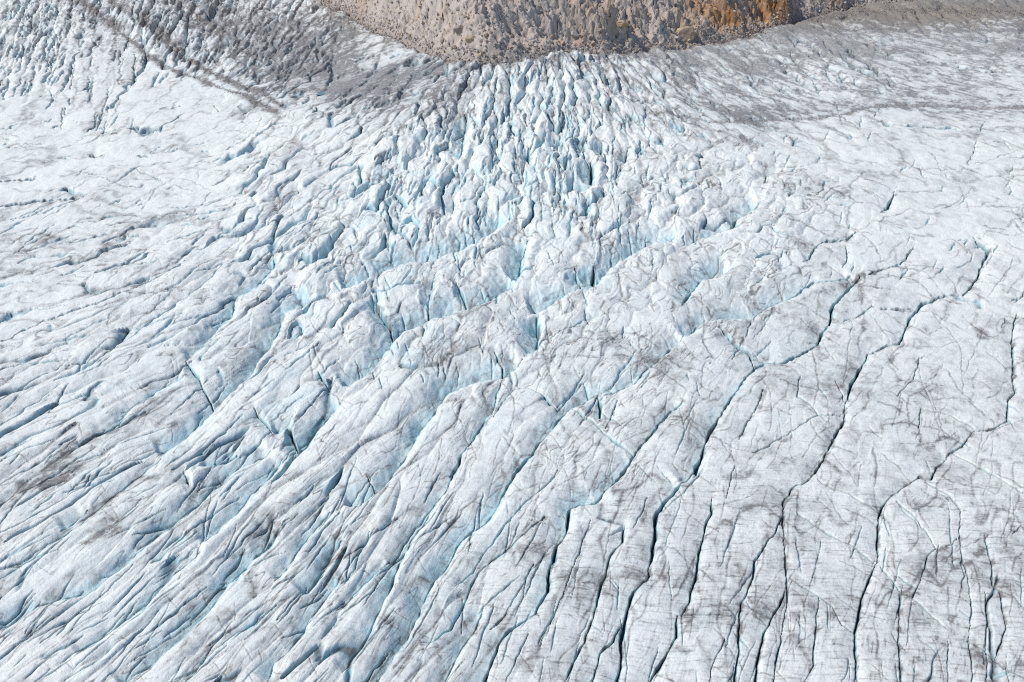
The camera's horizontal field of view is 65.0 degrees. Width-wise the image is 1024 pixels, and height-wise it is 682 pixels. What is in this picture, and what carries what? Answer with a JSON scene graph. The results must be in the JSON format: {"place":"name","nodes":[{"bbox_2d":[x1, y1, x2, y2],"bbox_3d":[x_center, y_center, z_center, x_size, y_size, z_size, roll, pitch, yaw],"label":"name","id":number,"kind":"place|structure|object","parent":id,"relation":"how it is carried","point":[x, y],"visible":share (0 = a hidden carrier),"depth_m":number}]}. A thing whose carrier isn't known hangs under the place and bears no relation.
{"place":"outdoors","nodes":[
{"label":"outdoors","id":0,"kind":"place"},
{"bbox_2d":[0,0,1023,681],"bbox_3d":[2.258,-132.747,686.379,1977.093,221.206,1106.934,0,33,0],"label":"glacier","id":1,"kind":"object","parent":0,"point":[388,360],"visible":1,"depth_m":357.70},
{"bbox_2d":[77,0,1023,122],"bbox_3d":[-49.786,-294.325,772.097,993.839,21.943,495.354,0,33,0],"label":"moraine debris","id":2,"kind":"object","parent":1,"relation":"on","point":[282,103],"visible":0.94,"depth_m":655.50},
{"bbox_2d":[325,4,1023,66],"bbox_3d":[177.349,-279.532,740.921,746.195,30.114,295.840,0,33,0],"label":"margin debris","id":3,"kind":"object","parent":1,"relation":"on","point":[936,11],"visible":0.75,"depth_m":826.20},
{"bbox_2d":[315,0,1006,65],"bbox_3d":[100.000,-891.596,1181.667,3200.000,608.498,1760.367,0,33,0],"label":"rock slope","id":4,"kind":"structure","parent":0,"point":[538,27],"depth_m":680.61},
{"bbox_2d":[453,25,463,33],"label":"boulder","id":5,"kind":"object","parent":4,"relation":"on","point":[457,29],"visible":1,"depth_m":637.17},
{"bbox_2d":[465,35,475,41],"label":"boulder","id":6,"kind":"object","parent":4,"relation":"on","point":[469,38],"visible":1,"depth_m":629.19},
{"bbox_2d":[571,31,578,37],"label":"boulder","id":7,"kind":"object","parent":4,"relation":"on","point":[574,34],"visible":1,"depth_m":662.05},
{"bbox_2d":[616,20,627,26],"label":"boulder","id":8,"kind":"object","parent":4,"relation":"on","point":[622,23],"visible":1,"depth_m":678.03},
{"bbox_2d":[320,0,985,65],"bbox_3d":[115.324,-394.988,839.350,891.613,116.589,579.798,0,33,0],"label":"grey scree","id":9,"kind":"structure","parent":4,"relation":"on","point":[545,44],"depth_m":698.69},
{"bbox_2d":[676,26,694,41],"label":"boulder","id":10,"kind":"object","parent":4,"relation":"on","point":[686,33],"visible":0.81,"depth_m":716.80}
]}

